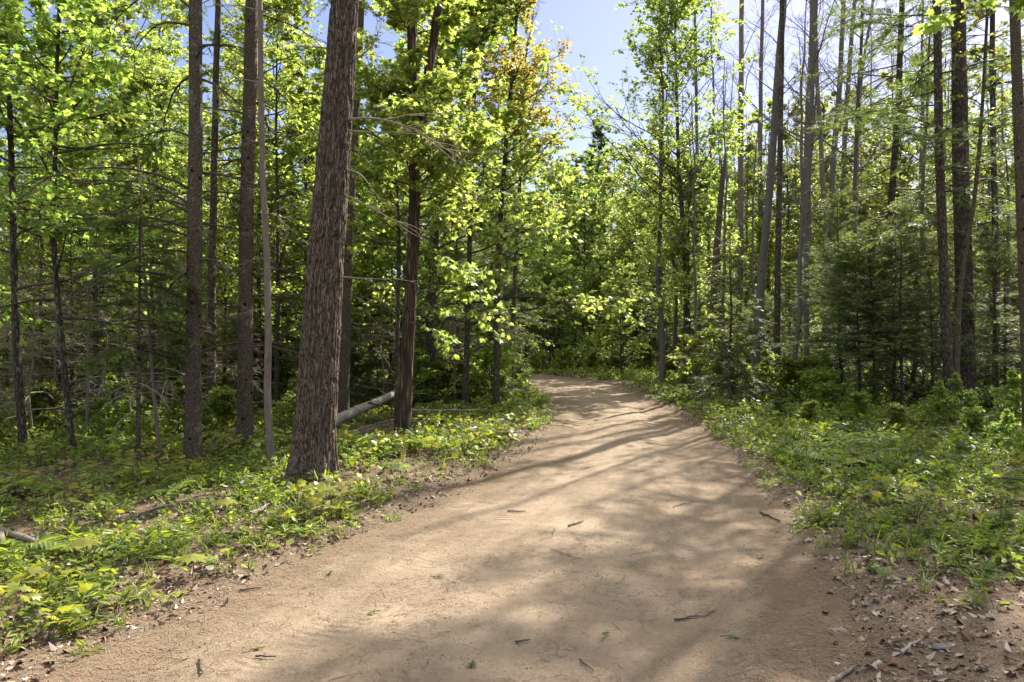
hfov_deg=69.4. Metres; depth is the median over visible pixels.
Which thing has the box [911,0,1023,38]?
maple sapling
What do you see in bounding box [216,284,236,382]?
spruce tree
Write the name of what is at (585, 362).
shrub
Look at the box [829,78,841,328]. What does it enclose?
poplar tree
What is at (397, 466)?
seedling
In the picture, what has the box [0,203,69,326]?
maple tree
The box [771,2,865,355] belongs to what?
poplar tree
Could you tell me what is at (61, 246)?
maple tree
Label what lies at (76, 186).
maple tree
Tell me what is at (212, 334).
dead sapling
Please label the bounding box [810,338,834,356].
shrub
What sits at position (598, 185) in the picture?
aspen tree
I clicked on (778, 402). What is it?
shrub
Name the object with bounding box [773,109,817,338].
poplar tree
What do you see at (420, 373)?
shrub
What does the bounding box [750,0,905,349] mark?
poplar tree
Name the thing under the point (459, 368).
shrub
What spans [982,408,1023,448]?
shrub
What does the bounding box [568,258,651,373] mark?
maple tree
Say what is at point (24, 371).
dead sapling
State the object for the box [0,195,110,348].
maple tree
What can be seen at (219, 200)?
maple tree
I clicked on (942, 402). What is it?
shrub
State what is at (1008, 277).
poplar tree
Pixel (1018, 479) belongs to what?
fallen branch
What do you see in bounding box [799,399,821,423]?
shrub
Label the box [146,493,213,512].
fallen branch
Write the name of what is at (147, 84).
maple tree
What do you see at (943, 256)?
spruce tree
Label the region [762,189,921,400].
fir sapling
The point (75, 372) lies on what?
dead sapling
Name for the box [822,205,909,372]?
spruce tree
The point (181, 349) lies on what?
shrub
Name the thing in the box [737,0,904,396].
poplar tree
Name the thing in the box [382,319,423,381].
spruce tree
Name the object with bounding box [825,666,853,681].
fallen twig
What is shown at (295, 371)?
shrub
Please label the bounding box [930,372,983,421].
shrub
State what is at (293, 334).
dead sapling
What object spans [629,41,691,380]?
poplar tree
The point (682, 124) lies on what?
poplar tree
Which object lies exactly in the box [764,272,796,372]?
dead sapling
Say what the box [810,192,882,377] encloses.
aspen tree
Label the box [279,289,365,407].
spruce tree
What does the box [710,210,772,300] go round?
aspen tree
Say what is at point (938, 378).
poplar tree
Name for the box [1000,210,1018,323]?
aspen tree
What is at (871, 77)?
poplar tree
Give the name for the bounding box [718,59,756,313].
poplar tree
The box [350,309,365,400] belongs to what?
dead sapling
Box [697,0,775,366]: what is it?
poplar tree
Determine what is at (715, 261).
broken snag
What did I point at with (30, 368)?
dead sapling
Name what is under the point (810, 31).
poplar tree
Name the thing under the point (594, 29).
sky
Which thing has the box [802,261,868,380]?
dead sapling
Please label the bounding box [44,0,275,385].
maple tree
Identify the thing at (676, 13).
aspen tree
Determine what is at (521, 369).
shrub
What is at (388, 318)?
spruce tree
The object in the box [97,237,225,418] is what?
spruce tree
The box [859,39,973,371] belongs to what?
aspen tree
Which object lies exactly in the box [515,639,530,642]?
fallen twig
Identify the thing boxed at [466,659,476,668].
fallen sprig
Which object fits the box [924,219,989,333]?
aspen tree
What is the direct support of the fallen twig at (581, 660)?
on the dirt road
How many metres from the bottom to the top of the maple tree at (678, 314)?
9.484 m
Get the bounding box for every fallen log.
[0,526,38,554]
[337,390,393,425]
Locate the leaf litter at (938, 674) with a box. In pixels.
[0,386,1023,681]
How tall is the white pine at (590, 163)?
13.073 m
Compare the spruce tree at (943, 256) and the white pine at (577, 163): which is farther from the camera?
the white pine at (577, 163)
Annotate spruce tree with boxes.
[0,0,306,467]
[0,228,162,423]
[0,235,107,440]
[0,257,38,389]
[0,273,46,387]
[6,0,107,373]
[12,237,184,432]
[35,96,184,400]
[69,297,118,383]
[90,299,129,381]
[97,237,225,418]
[101,0,395,448]
[138,0,267,416]
[144,267,232,392]
[184,111,237,329]
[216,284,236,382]
[216,286,237,374]
[238,36,302,340]
[269,0,397,420]
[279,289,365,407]
[280,272,394,406]
[358,249,442,402]
[361,252,402,377]
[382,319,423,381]
[392,160,529,388]
[414,156,486,360]
[415,189,509,353]
[416,229,483,375]
[436,247,551,398]
[437,232,492,342]
[463,286,518,385]
[464,227,515,351]
[466,141,554,357]
[506,265,549,366]
[531,289,579,366]
[579,277,630,364]
[601,232,657,369]
[607,174,678,365]
[622,301,657,365]
[627,263,682,364]
[635,263,701,366]
[664,227,805,409]
[677,303,702,362]
[682,283,705,360]
[774,0,1015,396]
[806,0,1023,410]
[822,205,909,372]
[830,201,953,405]
[867,0,1023,388]
[880,230,955,385]
[908,43,983,274]
[952,0,1023,425]
[974,226,1020,390]
[974,275,1016,385]
[976,241,1020,375]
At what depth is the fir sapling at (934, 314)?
16.39 m
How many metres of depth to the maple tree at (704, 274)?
46.01 m
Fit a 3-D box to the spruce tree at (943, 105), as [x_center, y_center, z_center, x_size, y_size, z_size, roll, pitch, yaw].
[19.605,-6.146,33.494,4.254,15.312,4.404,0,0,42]
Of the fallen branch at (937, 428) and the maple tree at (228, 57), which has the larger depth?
the maple tree at (228, 57)
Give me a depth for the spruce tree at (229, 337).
29.39 m
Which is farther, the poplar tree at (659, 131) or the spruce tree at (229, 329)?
the poplar tree at (659, 131)
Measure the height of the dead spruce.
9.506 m
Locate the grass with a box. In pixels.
[0,374,1023,609]
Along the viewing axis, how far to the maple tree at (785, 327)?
37.80 m
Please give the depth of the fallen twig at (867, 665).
3.64 m
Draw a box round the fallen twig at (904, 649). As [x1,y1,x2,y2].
[899,639,920,654]
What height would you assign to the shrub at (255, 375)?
2.197 m
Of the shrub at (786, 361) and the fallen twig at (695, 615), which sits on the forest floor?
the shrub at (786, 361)
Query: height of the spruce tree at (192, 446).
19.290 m
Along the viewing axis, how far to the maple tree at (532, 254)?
37.25 m
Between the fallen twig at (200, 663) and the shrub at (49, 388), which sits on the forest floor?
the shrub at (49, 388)
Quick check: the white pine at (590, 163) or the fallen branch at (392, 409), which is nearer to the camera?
the fallen branch at (392, 409)
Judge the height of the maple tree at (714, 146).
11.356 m
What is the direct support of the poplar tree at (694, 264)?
on the forest floor
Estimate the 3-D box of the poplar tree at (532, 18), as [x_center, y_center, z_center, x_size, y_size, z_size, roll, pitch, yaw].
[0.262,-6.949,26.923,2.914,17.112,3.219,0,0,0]
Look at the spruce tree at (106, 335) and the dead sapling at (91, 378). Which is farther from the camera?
the dead sapling at (91, 378)
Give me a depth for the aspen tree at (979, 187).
34.06 m
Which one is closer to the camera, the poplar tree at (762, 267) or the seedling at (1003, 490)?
the seedling at (1003, 490)
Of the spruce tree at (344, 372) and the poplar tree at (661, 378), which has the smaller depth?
the spruce tree at (344, 372)
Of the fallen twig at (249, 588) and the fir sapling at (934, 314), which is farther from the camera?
the fir sapling at (934, 314)
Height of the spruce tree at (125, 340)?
8.149 m
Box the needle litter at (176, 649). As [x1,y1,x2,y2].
[0,413,1023,681]
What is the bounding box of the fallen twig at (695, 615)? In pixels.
[674,611,715,619]
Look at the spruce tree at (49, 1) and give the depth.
30.22 m
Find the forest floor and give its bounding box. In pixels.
[0,353,1023,681]
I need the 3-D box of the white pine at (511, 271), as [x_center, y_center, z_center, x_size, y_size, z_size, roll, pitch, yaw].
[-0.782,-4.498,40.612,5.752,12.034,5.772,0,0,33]
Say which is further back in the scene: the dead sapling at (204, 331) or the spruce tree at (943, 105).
the spruce tree at (943, 105)
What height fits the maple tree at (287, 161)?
9.378 m
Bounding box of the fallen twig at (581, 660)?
[579,658,593,670]
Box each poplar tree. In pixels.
[486,0,554,325]
[611,26,716,383]
[625,15,718,371]
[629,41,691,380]
[655,95,737,387]
[678,2,725,334]
[679,91,691,185]
[685,0,749,328]
[689,60,763,397]
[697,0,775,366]
[706,63,751,302]
[709,0,815,326]
[712,0,875,358]
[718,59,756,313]
[723,0,837,386]
[730,85,784,347]
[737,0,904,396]
[740,0,865,400]
[748,0,789,396]
[749,93,775,219]
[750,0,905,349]
[755,109,798,354]
[771,0,916,390]
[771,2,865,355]
[773,39,848,334]
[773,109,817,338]
[784,0,895,336]
[795,0,926,385]
[821,0,907,343]
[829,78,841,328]
[839,16,891,345]
[851,38,917,213]
[852,0,950,379]
[859,56,932,225]
[878,5,978,397]
[897,37,947,208]
[905,59,999,385]
[947,54,1015,388]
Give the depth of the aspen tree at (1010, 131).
30.22 m
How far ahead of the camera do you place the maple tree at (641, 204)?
35.97 m
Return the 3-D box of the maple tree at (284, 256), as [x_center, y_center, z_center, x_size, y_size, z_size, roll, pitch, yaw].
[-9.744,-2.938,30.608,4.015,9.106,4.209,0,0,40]
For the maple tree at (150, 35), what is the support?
on the forest floor
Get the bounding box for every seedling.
[64,538,102,567]
[175,553,209,577]
[212,499,238,514]
[389,464,413,477]
[989,488,1013,514]
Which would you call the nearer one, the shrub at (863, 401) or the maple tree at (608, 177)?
the shrub at (863, 401)
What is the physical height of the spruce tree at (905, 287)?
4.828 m
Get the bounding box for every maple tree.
[0,0,181,403]
[0,0,254,392]
[0,58,111,385]
[0,96,135,392]
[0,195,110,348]
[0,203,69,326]
[39,121,148,320]
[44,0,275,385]
[45,39,231,311]
[74,121,159,339]
[75,52,228,407]
[87,0,373,396]
[129,0,385,406]
[149,42,391,354]
[169,33,302,313]
[175,162,296,374]
[206,183,302,371]
[253,134,422,374]
[253,161,301,337]
[254,119,426,332]
[258,93,419,322]
[277,0,513,437]
[352,226,463,378]
[353,119,455,366]
[354,38,501,331]
[366,0,578,404]
[372,0,666,405]
[458,0,574,407]
[475,51,564,382]
[487,154,588,362]
[503,239,591,361]
[504,161,611,365]
[510,191,594,369]
[519,201,597,363]
[531,147,638,353]
[546,146,657,363]
[556,243,637,365]
[567,137,702,368]
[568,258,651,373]
[589,140,720,367]
[601,149,749,371]
[606,239,648,357]
[639,211,692,335]
[647,262,704,347]
[665,120,796,319]
[667,97,813,351]
[690,229,710,288]
[692,191,750,328]
[720,237,782,348]
[732,100,859,320]
[770,232,822,335]
[771,218,820,337]
[781,102,887,365]
[792,105,932,358]
[847,219,951,361]
[881,87,1018,366]
[906,212,1016,349]
[936,93,1023,361]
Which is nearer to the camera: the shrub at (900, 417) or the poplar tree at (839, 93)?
the shrub at (900, 417)
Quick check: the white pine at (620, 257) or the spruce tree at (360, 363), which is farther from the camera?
the white pine at (620, 257)
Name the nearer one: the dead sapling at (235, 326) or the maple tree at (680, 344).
the dead sapling at (235, 326)
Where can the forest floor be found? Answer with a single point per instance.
(1004, 615)
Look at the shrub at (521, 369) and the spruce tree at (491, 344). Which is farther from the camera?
the shrub at (521, 369)
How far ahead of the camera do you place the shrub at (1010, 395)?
12.60 m
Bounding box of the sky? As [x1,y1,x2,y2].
[0,0,1023,320]
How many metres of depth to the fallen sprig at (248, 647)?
3.94 m
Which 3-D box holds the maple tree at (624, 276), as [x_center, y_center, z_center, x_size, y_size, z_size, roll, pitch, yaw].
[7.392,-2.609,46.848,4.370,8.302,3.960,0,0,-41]
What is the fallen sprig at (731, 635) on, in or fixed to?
on the dirt road
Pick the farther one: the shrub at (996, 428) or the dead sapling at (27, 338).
the dead sapling at (27, 338)
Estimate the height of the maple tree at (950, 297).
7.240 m
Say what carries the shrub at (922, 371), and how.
on the forest floor
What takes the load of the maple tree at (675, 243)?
on the forest floor
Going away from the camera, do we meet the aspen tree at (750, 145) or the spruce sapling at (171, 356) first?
the spruce sapling at (171, 356)
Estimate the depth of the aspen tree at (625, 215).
44.95 m
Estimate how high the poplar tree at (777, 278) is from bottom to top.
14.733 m
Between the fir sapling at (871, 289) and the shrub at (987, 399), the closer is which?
the shrub at (987, 399)
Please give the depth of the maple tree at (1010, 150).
26.91 m
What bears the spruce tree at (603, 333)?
on the forest floor
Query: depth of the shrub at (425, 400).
18.38 m
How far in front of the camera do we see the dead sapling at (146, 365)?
16.54 m
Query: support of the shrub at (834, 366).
on the forest floor
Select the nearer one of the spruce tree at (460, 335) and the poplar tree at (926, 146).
the spruce tree at (460, 335)
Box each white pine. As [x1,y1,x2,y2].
[473,157,550,330]
[489,182,529,332]
[506,209,556,364]
[516,299,564,358]
[555,193,601,360]
[556,114,626,361]
[559,146,622,365]
[560,154,585,360]
[602,161,691,365]
[653,169,705,349]
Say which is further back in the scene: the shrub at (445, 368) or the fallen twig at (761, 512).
the shrub at (445, 368)
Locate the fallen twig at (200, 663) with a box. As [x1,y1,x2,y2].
[198,658,202,673]
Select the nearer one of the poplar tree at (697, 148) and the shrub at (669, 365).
the shrub at (669, 365)
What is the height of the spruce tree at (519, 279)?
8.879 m
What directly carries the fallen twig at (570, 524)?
on the dirt road
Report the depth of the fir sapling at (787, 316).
20.75 m
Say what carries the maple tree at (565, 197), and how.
on the forest floor
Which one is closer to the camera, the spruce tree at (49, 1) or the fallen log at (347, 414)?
the fallen log at (347, 414)
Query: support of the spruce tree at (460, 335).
on the forest floor
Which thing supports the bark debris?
on the dirt road
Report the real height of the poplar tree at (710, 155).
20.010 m
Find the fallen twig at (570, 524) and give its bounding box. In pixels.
[568,520,583,526]
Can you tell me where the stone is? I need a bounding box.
[932,643,950,650]
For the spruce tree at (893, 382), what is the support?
on the forest floor
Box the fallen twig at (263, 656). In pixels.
[255,654,275,657]
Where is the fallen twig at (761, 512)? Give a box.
[759,511,780,521]
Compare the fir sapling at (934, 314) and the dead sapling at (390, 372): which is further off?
the dead sapling at (390, 372)
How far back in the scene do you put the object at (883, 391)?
17.31 m
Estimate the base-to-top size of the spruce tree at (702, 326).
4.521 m
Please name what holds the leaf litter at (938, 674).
on the forest floor
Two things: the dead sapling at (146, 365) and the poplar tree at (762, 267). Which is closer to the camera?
the dead sapling at (146, 365)
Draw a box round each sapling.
[0,0,152,450]
[0,0,214,449]
[0,220,48,383]
[0,234,58,395]
[0,278,53,391]
[0,281,24,413]
[0,293,52,411]
[0,316,52,413]
[2,339,57,410]
[3,287,106,427]
[35,175,227,468]
[46,295,91,390]
[51,129,135,433]
[69,320,114,391]
[75,315,116,394]
[100,296,157,391]
[102,158,184,463]
[104,338,145,382]
[117,318,169,409]
[132,294,181,388]
[134,311,236,423]
[147,264,258,396]
[203,297,232,388]
[205,303,262,404]
[216,282,230,384]
[224,333,278,414]
[272,319,301,397]
[274,275,300,380]
[348,82,452,432]
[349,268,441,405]
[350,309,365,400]
[353,317,394,385]
[354,249,394,380]
[399,292,461,395]
[414,311,478,403]
[415,281,449,376]
[445,287,481,363]
[689,292,768,379]
[714,290,799,393]
[748,257,865,386]
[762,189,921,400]
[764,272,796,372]
[766,302,812,367]
[790,222,954,400]
[797,248,927,404]
[800,205,892,401]
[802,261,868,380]
[814,202,997,406]
[836,259,881,373]
[867,242,1010,398]
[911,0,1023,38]
[931,223,1020,403]
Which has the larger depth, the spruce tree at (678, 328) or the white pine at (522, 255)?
the white pine at (522, 255)
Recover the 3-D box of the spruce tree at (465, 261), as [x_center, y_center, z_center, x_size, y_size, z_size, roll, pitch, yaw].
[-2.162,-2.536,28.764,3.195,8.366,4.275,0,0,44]
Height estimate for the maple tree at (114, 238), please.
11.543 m
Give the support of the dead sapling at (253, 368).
on the forest floor
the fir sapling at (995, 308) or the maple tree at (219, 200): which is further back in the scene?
the maple tree at (219, 200)
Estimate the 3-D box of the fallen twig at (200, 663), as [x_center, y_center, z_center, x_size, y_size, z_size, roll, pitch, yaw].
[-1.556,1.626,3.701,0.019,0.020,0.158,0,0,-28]
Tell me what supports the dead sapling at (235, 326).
on the forest floor
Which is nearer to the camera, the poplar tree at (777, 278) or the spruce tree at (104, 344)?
the poplar tree at (777, 278)
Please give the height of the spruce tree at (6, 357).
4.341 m
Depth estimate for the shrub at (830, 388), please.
15.13 m
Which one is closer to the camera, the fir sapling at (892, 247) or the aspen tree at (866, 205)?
the fir sapling at (892, 247)
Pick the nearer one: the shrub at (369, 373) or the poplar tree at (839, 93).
the shrub at (369, 373)
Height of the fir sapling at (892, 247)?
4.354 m
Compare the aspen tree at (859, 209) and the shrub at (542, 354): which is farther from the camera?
the shrub at (542, 354)
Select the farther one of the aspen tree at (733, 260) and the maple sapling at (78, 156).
the aspen tree at (733, 260)
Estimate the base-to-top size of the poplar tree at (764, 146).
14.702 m
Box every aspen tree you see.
[527,0,758,375]
[576,178,606,359]
[583,152,666,365]
[609,124,713,376]
[675,201,725,362]
[697,112,798,322]
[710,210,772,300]
[726,94,823,354]
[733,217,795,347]
[759,90,859,332]
[770,141,840,333]
[790,80,899,261]
[793,193,865,349]
[810,187,893,376]
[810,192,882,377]
[841,68,980,332]
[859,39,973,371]
[869,159,933,362]
[913,37,1023,384]
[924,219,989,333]
[932,142,1011,378]
[949,124,1014,369]
[996,61,1023,266]
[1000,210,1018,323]
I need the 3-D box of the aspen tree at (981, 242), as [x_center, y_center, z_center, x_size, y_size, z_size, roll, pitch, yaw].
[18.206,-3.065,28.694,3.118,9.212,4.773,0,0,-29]
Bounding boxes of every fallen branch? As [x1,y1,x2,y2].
[103,362,184,443]
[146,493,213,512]
[248,503,269,515]
[347,419,393,431]
[364,410,389,436]
[367,330,394,374]
[367,402,429,416]
[412,404,496,411]
[936,411,998,432]
[960,410,1020,423]
[996,477,1023,481]
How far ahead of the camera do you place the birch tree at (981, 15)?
13.99 m
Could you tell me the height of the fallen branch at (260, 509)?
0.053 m
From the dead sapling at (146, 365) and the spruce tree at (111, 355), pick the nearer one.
the dead sapling at (146, 365)
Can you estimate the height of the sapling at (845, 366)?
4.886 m
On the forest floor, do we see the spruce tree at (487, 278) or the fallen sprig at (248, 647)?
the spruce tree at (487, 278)
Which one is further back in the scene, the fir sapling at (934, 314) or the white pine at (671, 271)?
the white pine at (671, 271)
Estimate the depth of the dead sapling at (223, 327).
21.03 m
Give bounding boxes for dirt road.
[22,375,868,681]
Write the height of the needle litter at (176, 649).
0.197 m
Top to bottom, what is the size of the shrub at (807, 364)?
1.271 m
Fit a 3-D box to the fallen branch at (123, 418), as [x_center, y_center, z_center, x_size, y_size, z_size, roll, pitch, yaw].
[-6.162,1.003,12.329,0.700,1.302,1.524,0,0,37]
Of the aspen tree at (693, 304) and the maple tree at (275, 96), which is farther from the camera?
the aspen tree at (693, 304)
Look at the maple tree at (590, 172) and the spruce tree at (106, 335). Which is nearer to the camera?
the spruce tree at (106, 335)
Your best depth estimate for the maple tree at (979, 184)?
27.71 m
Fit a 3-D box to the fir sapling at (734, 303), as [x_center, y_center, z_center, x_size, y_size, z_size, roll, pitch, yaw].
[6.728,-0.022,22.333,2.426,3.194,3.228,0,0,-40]
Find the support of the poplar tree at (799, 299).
on the forest floor
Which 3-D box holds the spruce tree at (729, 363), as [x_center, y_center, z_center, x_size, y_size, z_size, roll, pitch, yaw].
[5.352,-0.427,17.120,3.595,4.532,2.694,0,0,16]
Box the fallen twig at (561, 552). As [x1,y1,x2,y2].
[551,548,581,558]
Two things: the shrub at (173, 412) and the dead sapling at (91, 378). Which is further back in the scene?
the dead sapling at (91, 378)
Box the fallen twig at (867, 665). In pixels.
[864,657,883,666]
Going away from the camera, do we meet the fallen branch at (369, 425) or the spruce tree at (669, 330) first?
the fallen branch at (369, 425)
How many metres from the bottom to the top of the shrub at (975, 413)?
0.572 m
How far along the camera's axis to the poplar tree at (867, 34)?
23.97 m
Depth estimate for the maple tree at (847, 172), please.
35.70 m
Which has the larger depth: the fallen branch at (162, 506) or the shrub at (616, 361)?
the shrub at (616, 361)
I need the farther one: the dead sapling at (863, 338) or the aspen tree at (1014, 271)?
the aspen tree at (1014, 271)
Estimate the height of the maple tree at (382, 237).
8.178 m
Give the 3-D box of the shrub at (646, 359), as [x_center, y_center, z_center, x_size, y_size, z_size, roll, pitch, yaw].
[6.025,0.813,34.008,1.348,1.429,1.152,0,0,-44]
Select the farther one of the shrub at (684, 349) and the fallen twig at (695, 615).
the shrub at (684, 349)
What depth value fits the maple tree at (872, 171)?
30.77 m
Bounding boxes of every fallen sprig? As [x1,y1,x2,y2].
[247,644,264,651]
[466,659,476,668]
[720,632,741,639]
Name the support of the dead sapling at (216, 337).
on the forest floor
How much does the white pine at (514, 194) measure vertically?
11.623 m
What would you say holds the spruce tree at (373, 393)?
on the forest floor
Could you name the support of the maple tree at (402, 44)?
on the forest floor
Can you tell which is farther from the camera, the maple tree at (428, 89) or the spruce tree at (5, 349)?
the spruce tree at (5, 349)
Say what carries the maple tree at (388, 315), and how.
on the forest floor
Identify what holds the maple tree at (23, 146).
on the forest floor
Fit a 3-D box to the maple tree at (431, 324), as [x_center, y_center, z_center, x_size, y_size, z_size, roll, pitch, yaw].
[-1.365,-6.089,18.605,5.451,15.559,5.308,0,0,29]
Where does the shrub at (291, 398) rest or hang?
on the forest floor
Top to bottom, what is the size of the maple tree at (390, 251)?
8.998 m
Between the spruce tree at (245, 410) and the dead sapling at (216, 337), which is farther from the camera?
the dead sapling at (216, 337)
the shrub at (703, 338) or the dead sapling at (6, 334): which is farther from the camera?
the shrub at (703, 338)
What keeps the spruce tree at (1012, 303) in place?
on the forest floor
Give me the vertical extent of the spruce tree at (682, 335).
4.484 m
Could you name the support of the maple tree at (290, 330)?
on the forest floor
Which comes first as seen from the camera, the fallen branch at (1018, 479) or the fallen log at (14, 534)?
the fallen log at (14, 534)
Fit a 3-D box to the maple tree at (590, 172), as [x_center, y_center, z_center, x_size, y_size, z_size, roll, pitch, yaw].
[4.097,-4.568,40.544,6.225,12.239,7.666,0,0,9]
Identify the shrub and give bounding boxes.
[0,347,74,384]
[0,405,10,440]
[5,329,75,383]
[12,381,74,431]
[57,357,107,387]
[65,371,152,441]
[101,326,156,384]
[124,322,206,394]
[142,329,219,406]
[142,379,215,438]
[202,384,236,432]
[216,323,284,397]
[226,339,298,398]
[255,372,297,435]
[280,344,299,384]
[350,347,377,397]
[355,342,388,385]
[385,348,451,405]
[412,376,433,403]
[416,333,440,365]
[423,360,457,402]
[447,346,501,399]
[454,319,532,401]
[508,359,531,381]
[524,341,557,371]
[551,336,579,369]
[577,337,606,370]
[603,349,630,369]
[632,345,658,372]
[656,350,682,379]
[665,303,773,391]
[673,369,697,389]
[679,316,748,379]
[728,325,749,373]
[728,336,783,388]
[745,348,798,399]
[762,355,806,406]
[764,397,790,419]
[784,353,828,401]
[786,348,863,404]
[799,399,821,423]
[804,367,859,412]
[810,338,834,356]
[814,359,853,391]
[841,391,878,423]
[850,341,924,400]
[878,402,910,433]
[890,367,937,403]
[905,380,965,428]
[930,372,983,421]
[954,406,993,438]
[961,384,1012,414]
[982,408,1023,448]
[989,368,1021,421]
[992,331,1020,379]
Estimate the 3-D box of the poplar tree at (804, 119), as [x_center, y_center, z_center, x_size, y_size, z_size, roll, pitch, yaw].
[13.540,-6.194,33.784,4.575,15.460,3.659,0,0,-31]
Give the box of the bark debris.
[13,409,975,681]
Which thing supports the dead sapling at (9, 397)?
on the forest floor
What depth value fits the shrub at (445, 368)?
18.33 m
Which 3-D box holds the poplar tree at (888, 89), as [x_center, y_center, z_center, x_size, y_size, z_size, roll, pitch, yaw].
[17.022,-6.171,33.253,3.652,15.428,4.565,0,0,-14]
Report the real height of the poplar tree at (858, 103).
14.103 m
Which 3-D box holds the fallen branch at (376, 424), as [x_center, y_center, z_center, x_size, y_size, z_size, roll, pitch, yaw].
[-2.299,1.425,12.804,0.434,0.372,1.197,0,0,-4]
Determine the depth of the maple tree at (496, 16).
16.76 m
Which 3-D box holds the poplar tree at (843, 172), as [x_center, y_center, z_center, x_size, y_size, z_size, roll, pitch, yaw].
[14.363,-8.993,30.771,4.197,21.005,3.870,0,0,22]
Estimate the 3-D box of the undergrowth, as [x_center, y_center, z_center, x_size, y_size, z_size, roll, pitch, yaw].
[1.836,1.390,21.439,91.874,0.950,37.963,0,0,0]
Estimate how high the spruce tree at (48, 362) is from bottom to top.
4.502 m
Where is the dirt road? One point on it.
(660, 527)
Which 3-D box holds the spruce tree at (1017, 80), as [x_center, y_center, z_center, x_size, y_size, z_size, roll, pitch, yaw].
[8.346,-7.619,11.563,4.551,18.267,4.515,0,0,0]
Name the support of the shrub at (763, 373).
on the forest floor
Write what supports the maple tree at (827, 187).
on the forest floor
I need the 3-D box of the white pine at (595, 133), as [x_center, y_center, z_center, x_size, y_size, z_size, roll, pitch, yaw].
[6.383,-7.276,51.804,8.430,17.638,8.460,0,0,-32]
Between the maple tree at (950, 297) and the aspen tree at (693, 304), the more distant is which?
the aspen tree at (693, 304)
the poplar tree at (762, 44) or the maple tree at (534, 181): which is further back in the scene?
the maple tree at (534, 181)
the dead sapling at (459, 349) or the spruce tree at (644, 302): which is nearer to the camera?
the dead sapling at (459, 349)
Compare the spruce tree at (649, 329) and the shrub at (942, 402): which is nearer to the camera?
the shrub at (942, 402)
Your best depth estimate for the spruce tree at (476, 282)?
26.26 m
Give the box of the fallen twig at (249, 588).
[239,587,261,590]
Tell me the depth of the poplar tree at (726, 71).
44.86 m
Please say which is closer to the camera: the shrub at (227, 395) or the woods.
the shrub at (227, 395)
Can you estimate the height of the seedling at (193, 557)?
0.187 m
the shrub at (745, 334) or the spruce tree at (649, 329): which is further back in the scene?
the spruce tree at (649, 329)
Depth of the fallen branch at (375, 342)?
17.13 m
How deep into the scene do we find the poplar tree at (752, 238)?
25.56 m
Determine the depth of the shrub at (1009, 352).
24.05 m
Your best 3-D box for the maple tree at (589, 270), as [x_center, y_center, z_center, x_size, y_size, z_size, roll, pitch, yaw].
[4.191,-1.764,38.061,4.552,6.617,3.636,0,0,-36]
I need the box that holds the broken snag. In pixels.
[704,154,734,388]
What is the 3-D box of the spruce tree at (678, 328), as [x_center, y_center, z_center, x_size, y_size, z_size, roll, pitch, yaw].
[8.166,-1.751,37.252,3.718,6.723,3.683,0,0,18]
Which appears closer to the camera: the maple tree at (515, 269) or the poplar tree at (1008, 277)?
the poplar tree at (1008, 277)
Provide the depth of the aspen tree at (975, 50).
24.84 m
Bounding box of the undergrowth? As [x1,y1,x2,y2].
[0,359,1023,658]
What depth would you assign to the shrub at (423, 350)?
25.35 m
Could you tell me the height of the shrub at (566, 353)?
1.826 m
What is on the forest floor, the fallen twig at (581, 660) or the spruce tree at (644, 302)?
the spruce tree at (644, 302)
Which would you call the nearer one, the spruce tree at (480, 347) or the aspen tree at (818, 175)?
the spruce tree at (480, 347)
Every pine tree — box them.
[280,0,522,486]
[878,0,1015,407]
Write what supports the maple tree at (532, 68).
on the forest floor
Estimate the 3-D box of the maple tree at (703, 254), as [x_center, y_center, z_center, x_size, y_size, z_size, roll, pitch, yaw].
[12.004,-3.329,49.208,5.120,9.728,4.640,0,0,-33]
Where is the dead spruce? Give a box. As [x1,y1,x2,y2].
[194,0,293,468]
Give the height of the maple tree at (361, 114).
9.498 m
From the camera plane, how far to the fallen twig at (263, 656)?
3.87 m
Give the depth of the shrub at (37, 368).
24.20 m
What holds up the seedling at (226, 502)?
on the forest floor
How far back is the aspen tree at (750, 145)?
30.91 m
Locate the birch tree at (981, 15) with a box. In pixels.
[927,0,1023,405]
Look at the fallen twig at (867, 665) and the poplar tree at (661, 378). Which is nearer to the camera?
the fallen twig at (867, 665)
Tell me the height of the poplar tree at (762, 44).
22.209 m
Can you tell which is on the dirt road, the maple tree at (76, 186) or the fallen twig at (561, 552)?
the fallen twig at (561, 552)
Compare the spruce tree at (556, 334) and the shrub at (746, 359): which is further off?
the spruce tree at (556, 334)
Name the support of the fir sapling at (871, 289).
on the forest floor
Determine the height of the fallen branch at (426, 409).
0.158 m
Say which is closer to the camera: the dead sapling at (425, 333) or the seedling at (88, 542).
the seedling at (88, 542)
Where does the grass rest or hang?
on the forest floor
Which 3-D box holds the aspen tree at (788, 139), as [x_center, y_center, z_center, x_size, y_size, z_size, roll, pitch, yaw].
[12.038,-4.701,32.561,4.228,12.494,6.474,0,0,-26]
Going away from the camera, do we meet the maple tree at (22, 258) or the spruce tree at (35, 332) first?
the spruce tree at (35, 332)
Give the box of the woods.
[0,135,1016,359]
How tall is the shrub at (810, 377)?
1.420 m
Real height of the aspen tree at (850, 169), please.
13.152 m
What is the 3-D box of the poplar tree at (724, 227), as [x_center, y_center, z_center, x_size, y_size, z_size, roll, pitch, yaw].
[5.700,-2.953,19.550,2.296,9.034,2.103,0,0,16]
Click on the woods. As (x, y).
(552, 190)
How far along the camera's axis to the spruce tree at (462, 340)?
23.39 m
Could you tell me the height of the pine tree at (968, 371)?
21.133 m
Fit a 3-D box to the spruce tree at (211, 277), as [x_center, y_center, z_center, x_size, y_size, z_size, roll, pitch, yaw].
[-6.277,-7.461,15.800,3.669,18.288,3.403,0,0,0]
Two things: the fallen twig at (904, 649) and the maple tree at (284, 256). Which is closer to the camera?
the fallen twig at (904, 649)

